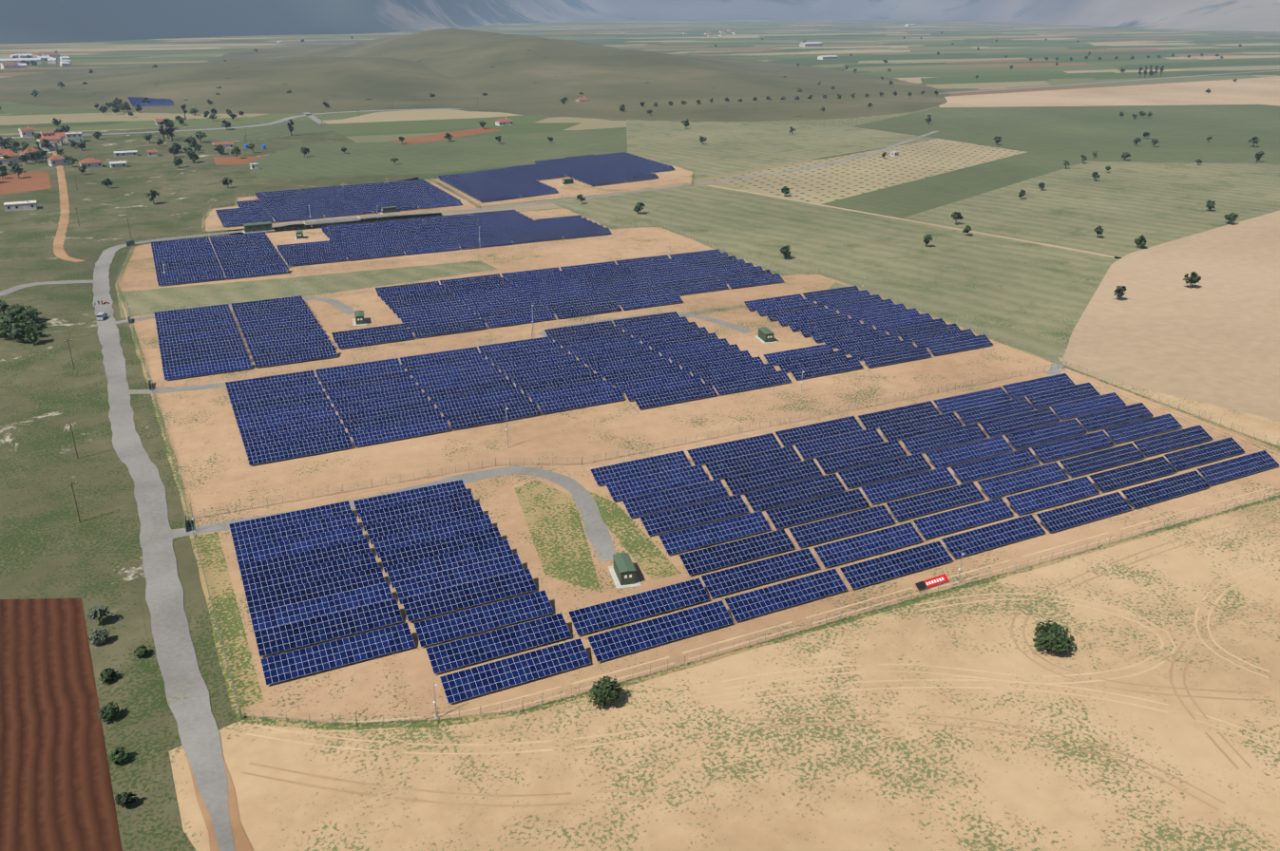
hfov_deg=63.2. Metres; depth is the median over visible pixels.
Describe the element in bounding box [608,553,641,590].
cabin
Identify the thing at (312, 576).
solar tables
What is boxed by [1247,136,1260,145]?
tree
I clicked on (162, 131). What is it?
village poplar
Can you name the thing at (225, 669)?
fence weeds
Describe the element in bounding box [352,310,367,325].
station
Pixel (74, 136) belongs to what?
house storey
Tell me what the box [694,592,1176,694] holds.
tyre loop
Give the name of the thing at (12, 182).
red field
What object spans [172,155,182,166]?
village tree
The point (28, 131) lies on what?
village house
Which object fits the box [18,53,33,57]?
village
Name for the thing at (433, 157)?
green field
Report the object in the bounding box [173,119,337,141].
green field
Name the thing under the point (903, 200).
green field strip
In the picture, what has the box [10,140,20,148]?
village tree
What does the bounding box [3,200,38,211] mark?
building
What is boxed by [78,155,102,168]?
house
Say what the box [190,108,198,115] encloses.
village tree
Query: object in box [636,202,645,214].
field tree
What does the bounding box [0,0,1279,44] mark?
mountains
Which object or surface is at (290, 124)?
village poplar
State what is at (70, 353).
utility pole
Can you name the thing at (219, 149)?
village tree
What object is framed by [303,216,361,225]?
transformer yard wall
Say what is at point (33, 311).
orchard
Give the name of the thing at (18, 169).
village tree
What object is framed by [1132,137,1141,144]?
tree
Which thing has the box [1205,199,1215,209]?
field tree
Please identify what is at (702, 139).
tree
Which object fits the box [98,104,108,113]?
village tree
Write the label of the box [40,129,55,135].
village house
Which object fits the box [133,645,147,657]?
verge bush
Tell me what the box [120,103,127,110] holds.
village tree
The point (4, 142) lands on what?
village tree
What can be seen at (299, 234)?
cabin
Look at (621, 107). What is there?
tree
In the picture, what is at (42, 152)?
village tree
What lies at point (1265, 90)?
tan field strip
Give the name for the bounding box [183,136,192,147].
village tree
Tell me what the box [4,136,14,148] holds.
village tree
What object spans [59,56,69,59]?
village
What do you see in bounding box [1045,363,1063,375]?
pad
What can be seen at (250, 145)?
tree
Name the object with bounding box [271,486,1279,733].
weeds
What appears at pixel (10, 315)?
orchard
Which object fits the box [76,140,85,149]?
village tree
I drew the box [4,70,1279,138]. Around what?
highway
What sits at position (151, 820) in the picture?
verge
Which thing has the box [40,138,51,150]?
village tree
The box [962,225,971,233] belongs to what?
field tree
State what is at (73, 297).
power lines
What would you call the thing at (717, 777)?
sand field
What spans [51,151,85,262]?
track
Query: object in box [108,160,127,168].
building
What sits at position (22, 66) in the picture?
village
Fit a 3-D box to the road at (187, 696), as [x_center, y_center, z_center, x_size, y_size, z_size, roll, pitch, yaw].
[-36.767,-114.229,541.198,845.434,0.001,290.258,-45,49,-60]
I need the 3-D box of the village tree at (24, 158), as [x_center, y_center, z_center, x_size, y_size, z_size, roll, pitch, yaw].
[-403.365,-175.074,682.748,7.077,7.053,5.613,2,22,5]
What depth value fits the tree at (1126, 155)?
696.89 m
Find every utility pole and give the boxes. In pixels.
[64,339,74,369]
[65,422,78,458]
[66,481,80,522]
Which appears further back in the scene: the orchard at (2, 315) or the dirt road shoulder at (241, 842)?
the orchard at (2, 315)
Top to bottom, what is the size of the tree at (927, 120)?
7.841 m
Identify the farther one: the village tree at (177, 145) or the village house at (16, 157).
the village tree at (177, 145)
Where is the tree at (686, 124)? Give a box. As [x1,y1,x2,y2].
[681,118,689,127]
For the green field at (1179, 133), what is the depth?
871.00 m
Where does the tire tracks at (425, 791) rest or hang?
on the sand field at (717, 777)
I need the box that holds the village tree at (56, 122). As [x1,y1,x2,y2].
[51,117,61,127]
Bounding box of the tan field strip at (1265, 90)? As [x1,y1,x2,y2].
[939,76,1279,107]
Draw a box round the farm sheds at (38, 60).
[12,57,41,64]
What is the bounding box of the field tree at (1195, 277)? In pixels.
[1183,271,1201,288]
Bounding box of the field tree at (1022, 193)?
[1018,190,1025,198]
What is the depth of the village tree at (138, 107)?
1005.57 m
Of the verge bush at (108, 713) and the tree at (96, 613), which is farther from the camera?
the tree at (96, 613)
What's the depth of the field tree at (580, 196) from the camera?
546.02 m
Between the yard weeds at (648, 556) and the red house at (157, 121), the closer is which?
the yard weeds at (648, 556)
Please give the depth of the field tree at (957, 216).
494.58 m
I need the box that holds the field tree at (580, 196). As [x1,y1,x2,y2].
[576,193,585,201]
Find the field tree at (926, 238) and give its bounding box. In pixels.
[922,234,933,247]
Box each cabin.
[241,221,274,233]
[294,229,305,240]
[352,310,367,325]
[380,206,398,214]
[560,177,575,185]
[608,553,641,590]
[754,326,777,343]
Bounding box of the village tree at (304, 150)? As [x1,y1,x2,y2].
[300,146,309,156]
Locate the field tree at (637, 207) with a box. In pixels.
[632,203,641,214]
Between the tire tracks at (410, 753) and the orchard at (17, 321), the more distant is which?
the orchard at (17, 321)
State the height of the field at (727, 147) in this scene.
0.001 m
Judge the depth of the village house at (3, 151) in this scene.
708.19 m
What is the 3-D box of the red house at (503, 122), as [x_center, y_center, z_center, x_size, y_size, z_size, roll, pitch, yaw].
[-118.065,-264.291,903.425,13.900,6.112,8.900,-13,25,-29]
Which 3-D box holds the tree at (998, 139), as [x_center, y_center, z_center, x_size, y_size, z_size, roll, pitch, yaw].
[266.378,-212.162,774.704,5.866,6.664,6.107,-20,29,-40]
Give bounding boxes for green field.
[0,101,98,114]
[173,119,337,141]
[247,127,627,178]
[853,104,1279,165]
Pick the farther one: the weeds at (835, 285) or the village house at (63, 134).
the village house at (63, 134)
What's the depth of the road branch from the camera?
391.42 m
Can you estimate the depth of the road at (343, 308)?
360.77 m
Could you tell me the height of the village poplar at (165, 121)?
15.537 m
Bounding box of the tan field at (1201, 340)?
[1058,210,1279,420]
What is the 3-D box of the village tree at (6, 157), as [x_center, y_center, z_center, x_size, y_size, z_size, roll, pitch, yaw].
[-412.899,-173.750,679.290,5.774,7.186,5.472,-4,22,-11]
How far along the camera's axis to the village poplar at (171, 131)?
796.33 m
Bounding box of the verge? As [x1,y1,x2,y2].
[84,581,186,850]
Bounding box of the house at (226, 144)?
[212,140,233,149]
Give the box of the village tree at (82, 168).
[77,164,86,172]
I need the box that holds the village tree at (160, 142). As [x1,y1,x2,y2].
[156,138,163,145]
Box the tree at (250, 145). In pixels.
[248,143,254,152]
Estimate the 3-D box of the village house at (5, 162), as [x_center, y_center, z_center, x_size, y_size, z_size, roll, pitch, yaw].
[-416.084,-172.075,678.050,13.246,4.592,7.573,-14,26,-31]
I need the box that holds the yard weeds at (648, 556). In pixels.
[587,490,681,580]
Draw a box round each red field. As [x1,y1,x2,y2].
[0,171,51,194]
[388,127,501,144]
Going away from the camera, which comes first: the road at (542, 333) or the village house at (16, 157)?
the road at (542, 333)
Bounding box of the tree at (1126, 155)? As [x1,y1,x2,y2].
[1121,152,1130,160]
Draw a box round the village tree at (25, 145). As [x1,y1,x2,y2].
[20,142,28,149]
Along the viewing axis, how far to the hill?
1298.28 m
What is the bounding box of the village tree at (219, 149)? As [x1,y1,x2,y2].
[215,145,225,154]
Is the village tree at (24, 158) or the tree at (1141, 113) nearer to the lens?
the village tree at (24, 158)
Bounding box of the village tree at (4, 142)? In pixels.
[0,138,6,146]
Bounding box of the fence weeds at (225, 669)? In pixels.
[114,155,1279,730]
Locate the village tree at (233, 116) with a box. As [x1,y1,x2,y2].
[228,112,237,120]
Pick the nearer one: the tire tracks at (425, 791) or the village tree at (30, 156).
the tire tracks at (425, 791)
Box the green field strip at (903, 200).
[822,152,1085,218]
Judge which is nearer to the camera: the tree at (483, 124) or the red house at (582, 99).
the tree at (483, 124)
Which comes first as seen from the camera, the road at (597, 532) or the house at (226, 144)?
the road at (597, 532)
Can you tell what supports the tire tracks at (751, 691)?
on the sand field at (717, 777)
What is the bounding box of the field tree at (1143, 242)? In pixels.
[1136,236,1146,248]
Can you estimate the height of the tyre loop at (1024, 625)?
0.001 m
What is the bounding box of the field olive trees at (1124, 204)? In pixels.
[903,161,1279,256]
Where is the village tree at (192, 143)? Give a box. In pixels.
[189,140,196,151]
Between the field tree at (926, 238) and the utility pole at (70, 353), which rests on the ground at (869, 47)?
the field tree at (926, 238)
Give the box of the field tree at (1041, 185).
[1038,182,1045,189]
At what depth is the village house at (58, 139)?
772.05 m
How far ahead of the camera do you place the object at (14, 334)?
320.81 m
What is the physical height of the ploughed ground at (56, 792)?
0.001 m
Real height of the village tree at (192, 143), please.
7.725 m
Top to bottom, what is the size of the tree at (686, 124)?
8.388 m
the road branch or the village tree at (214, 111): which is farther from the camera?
the village tree at (214, 111)
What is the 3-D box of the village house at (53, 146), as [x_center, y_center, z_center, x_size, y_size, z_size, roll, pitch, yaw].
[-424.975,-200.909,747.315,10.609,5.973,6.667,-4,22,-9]
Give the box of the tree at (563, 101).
[559,97,568,103]
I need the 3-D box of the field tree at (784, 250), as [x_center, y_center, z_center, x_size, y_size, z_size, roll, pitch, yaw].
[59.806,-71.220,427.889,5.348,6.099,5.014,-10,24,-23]
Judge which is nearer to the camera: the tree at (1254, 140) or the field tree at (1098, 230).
the field tree at (1098, 230)
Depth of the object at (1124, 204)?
548.06 m
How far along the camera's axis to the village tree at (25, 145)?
745.47 m
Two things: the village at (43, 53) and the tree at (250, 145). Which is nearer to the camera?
the tree at (250, 145)
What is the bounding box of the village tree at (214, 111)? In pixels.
[210,108,217,114]
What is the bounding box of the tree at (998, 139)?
[993,135,1001,145]
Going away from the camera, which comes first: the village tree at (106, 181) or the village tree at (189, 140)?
the village tree at (106, 181)
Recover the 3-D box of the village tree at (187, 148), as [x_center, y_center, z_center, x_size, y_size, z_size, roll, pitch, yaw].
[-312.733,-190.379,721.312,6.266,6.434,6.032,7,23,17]
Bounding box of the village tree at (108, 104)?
[104,101,112,109]
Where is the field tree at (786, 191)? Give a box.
[782,186,789,196]
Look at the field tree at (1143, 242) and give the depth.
445.56 m
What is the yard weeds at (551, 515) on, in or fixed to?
on the site ground at (216, 470)
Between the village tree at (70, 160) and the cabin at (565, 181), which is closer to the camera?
the cabin at (565, 181)
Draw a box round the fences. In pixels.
[115,153,1279,727]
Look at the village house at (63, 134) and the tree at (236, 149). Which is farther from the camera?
the village house at (63, 134)
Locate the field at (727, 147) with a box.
[626,119,935,178]
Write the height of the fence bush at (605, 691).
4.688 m
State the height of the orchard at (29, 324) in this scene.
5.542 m
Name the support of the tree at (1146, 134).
on the green field at (1179, 133)
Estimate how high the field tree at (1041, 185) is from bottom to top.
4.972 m
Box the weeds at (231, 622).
[195,532,264,709]
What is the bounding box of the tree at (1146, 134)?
[1143,132,1150,136]
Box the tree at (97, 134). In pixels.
[92,131,102,139]
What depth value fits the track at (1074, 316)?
388.78 m
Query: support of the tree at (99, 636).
on the verge
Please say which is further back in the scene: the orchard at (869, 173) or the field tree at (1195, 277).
the orchard at (869, 173)
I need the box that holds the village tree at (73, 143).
[69,140,76,147]
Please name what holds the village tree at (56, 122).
on the ground at (869, 47)
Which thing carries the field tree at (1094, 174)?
on the ground at (869, 47)
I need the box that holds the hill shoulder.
[0,56,466,114]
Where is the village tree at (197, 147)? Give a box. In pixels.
[194,144,201,151]
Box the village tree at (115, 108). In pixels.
[111,106,118,113]
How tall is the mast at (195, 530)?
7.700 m
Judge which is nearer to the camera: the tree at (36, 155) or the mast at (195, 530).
the mast at (195, 530)
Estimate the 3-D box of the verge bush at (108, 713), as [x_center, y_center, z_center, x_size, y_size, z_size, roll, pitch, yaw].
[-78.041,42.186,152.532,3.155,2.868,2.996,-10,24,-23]
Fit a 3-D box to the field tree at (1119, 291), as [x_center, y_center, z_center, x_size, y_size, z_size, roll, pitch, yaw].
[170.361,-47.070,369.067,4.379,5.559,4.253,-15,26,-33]
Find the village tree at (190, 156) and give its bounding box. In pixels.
[186,150,195,163]
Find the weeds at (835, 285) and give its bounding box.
[612,282,846,326]
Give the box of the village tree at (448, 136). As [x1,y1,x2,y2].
[443,132,452,141]
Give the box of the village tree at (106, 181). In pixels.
[101,178,113,188]
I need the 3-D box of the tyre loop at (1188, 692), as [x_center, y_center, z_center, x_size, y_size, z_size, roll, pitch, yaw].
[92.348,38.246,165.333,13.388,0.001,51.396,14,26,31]
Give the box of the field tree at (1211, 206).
[1205,202,1214,211]
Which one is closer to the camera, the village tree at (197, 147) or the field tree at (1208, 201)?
the field tree at (1208, 201)
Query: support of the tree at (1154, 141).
on the green field at (1179, 133)
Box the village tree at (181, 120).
[177,116,184,123]
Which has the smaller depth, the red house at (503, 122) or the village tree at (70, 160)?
the village tree at (70, 160)
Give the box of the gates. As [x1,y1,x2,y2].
[125,239,187,531]
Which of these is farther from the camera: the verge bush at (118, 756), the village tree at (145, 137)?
the village tree at (145, 137)
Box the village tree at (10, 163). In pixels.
[7,161,17,170]
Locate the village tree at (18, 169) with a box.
[8,165,26,178]
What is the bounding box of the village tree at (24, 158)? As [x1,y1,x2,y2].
[19,154,30,164]
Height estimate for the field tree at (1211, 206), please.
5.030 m
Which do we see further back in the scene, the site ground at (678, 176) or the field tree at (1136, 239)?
the site ground at (678, 176)
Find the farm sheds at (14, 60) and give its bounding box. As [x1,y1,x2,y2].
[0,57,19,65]
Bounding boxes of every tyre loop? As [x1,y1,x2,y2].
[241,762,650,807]
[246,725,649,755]
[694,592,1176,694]
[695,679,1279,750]
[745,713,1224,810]
[1010,517,1277,701]
[1168,604,1279,769]
[1194,562,1279,678]
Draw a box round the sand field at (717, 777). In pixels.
[168,378,1279,850]
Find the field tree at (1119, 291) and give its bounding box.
[1113,285,1126,300]
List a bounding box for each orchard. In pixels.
[0,300,9,313]
[0,312,6,320]
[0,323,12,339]
[0,324,24,342]
[1,318,19,326]
[2,311,17,320]
[4,304,21,313]
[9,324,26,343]
[10,319,31,327]
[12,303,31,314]
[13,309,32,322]
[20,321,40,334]
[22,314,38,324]
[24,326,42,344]
[27,306,42,317]
[708,138,1026,204]
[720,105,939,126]
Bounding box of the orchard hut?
[890,151,898,156]
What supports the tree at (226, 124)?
on the green field at (304, 126)
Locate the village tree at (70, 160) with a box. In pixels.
[64,155,77,167]
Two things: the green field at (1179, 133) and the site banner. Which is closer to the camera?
the site banner
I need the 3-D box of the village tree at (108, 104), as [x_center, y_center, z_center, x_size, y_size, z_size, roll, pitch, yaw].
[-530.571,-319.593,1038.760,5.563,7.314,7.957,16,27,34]
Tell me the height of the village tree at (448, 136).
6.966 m
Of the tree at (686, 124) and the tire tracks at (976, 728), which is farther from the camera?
the tree at (686, 124)
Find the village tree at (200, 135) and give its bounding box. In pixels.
[195,131,207,142]
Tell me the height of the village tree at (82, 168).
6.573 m
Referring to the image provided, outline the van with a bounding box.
[95,312,105,321]
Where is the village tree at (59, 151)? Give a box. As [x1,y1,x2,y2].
[55,149,64,155]
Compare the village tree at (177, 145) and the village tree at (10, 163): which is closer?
the village tree at (10, 163)
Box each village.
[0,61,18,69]
[9,53,19,57]
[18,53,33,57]
[18,63,27,68]
[37,56,48,61]
[38,51,47,56]
[47,53,60,57]
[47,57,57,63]
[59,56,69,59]
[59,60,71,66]
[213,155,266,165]
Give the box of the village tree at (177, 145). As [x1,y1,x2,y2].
[171,142,181,151]
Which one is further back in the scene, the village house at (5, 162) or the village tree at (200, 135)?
the village tree at (200, 135)
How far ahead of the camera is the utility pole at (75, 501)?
209.48 m
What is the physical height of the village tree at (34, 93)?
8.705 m
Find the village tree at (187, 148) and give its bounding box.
[183,147,192,152]
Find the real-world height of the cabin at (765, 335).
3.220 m
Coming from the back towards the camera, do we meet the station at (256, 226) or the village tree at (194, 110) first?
the village tree at (194, 110)
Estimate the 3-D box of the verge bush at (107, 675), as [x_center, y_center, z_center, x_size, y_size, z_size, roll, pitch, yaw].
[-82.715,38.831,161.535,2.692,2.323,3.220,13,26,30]
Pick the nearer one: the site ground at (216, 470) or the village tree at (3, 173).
the site ground at (216, 470)
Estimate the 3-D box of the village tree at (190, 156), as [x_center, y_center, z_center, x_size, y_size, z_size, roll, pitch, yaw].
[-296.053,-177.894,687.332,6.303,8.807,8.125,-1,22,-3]
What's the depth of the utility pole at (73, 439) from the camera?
238.78 m
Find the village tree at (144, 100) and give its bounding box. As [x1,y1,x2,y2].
[141,97,149,103]
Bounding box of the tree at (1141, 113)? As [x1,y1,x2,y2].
[1138,111,1146,117]
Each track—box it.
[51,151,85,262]
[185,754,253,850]
[707,185,1279,291]
[1052,208,1279,357]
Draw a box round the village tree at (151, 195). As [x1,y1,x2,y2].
[144,189,159,204]
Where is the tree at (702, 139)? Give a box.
[698,135,706,144]
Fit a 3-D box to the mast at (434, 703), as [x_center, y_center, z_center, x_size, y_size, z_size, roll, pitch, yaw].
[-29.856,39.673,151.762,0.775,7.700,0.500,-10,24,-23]
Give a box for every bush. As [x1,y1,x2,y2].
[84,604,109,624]
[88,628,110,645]
[96,701,119,723]
[97,668,118,684]
[106,745,129,764]
[114,791,136,808]
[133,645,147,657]
[589,675,622,706]
[1032,620,1074,653]
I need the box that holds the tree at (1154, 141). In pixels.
[1151,138,1159,145]
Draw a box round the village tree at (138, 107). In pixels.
[134,104,142,113]
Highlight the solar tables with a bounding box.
[127,96,1279,704]
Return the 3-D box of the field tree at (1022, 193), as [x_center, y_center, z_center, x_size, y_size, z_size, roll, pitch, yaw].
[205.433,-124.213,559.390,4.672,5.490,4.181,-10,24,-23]
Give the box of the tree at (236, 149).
[230,145,240,156]
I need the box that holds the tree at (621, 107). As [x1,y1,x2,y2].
[619,103,625,111]
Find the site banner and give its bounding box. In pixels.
[915,573,949,591]
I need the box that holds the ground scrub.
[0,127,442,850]
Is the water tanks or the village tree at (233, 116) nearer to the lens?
the water tanks
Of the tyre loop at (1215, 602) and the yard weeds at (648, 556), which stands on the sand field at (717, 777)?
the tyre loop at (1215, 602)
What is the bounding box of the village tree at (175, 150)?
[167,147,179,157]
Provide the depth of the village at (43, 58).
1911.52 m
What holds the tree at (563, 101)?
on the ground at (869, 47)
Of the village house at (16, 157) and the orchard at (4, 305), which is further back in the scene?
the village house at (16, 157)
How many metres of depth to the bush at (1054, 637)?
167.05 m
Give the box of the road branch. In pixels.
[0,280,92,296]
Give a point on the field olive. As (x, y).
(1022, 294)
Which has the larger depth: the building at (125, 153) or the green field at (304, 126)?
the green field at (304, 126)
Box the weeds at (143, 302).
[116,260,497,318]
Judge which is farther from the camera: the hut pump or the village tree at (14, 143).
the village tree at (14, 143)
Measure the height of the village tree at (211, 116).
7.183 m
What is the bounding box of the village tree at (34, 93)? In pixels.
[30,90,38,96]
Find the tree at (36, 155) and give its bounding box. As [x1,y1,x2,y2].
[26,151,41,163]
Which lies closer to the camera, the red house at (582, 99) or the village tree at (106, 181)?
the village tree at (106, 181)
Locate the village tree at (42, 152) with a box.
[36,148,48,161]
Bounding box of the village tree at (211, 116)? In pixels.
[209,114,216,121]
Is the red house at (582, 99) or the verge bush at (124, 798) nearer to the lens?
the verge bush at (124, 798)
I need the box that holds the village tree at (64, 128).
[59,125,71,132]
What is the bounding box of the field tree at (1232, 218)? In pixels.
[1224,211,1238,223]
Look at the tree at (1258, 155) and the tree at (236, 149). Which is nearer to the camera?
the tree at (1258, 155)
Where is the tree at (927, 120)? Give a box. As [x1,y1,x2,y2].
[925,114,931,122]
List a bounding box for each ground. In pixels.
[0,19,1279,215]
[0,597,122,850]
[118,208,1279,723]
[204,182,477,231]
[432,155,692,206]
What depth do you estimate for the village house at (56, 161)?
675.55 m
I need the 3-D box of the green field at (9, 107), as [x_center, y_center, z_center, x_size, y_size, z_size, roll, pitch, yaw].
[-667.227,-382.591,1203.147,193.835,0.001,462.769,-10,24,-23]
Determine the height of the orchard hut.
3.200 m
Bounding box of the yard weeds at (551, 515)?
[514,479,601,592]
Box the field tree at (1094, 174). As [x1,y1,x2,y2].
[1091,171,1100,181]
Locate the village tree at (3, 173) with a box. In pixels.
[0,168,7,177]
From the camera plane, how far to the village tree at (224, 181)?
593.42 m
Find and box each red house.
[146,149,157,156]
[154,117,168,125]
[495,117,513,126]
[574,95,590,101]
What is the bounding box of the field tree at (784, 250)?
[780,245,790,259]
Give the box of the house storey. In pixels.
[64,132,83,142]
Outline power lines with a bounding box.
[64,97,472,465]
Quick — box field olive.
[546,185,1112,364]
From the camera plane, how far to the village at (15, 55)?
2035.35 m
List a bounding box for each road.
[92,131,938,850]
[115,297,354,324]
[129,312,753,394]
[171,466,616,561]
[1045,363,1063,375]
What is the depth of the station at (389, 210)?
522.16 m
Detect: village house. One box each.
[0,148,11,158]
[0,150,23,163]
[0,157,13,166]
[18,126,35,137]
[19,146,44,160]
[38,141,57,151]
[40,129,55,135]
[40,134,63,145]
[47,153,68,166]
[55,131,68,141]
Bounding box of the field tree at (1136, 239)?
[1134,234,1144,248]
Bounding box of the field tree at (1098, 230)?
[1093,225,1103,235]
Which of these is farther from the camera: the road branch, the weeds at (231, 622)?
the road branch
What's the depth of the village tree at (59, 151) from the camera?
714.02 m
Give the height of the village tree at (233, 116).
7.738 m
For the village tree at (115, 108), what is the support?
on the ground at (869, 47)
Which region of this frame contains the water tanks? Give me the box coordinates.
[243,144,266,149]
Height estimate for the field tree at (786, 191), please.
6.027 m
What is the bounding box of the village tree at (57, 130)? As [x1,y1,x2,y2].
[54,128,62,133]
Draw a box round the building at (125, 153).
[114,150,137,156]
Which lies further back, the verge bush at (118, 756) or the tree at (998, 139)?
the tree at (998, 139)
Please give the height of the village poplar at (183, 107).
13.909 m
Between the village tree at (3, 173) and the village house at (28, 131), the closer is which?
the village tree at (3, 173)
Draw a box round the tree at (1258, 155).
[1254,151,1264,161]
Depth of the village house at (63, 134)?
793.87 m
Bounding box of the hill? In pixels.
[208,28,950,121]
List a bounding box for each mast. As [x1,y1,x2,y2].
[189,497,196,532]
[432,675,439,720]
[505,406,509,448]
[956,547,964,584]
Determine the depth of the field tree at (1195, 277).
383.45 m
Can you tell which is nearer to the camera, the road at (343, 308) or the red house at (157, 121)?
the road at (343, 308)
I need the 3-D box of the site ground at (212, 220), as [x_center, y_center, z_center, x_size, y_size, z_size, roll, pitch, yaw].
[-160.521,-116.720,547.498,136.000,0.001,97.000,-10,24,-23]
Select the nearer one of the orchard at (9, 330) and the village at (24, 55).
the orchard at (9, 330)
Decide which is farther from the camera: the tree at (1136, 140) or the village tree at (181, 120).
the village tree at (181, 120)
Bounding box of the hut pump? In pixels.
[248,162,259,169]
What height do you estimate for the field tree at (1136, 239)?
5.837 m
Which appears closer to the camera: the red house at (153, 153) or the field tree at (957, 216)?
the field tree at (957, 216)
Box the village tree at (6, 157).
[1,153,13,158]
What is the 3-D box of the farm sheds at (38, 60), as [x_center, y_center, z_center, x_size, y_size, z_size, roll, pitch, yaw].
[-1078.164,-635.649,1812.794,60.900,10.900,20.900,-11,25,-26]
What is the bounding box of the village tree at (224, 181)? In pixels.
[221,176,232,187]
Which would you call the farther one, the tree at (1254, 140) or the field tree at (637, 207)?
the tree at (1254, 140)
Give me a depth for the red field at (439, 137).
833.14 m
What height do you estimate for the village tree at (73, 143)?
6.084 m
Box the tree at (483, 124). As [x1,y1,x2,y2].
[478,121,486,129]
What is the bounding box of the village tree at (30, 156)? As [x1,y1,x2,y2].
[25,151,37,162]
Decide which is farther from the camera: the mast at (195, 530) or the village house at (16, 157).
the village house at (16, 157)
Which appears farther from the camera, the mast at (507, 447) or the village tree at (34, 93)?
the village tree at (34, 93)
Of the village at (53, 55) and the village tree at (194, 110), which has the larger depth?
the village at (53, 55)
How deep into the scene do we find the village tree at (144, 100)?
1076.09 m
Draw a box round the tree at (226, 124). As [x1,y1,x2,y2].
[221,119,230,130]
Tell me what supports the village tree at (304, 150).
on the green field at (433, 157)
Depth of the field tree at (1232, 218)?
494.61 m
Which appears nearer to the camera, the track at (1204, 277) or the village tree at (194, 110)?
the track at (1204, 277)
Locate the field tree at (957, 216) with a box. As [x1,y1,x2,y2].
[951,211,963,221]
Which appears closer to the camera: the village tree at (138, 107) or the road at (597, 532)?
the road at (597, 532)
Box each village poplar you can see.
[158,121,167,141]
[163,118,169,139]
[167,122,174,140]
[180,104,187,119]
[286,118,293,135]
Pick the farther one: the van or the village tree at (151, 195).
the village tree at (151, 195)
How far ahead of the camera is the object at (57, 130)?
807.03 m
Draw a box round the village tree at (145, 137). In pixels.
[143,133,152,143]

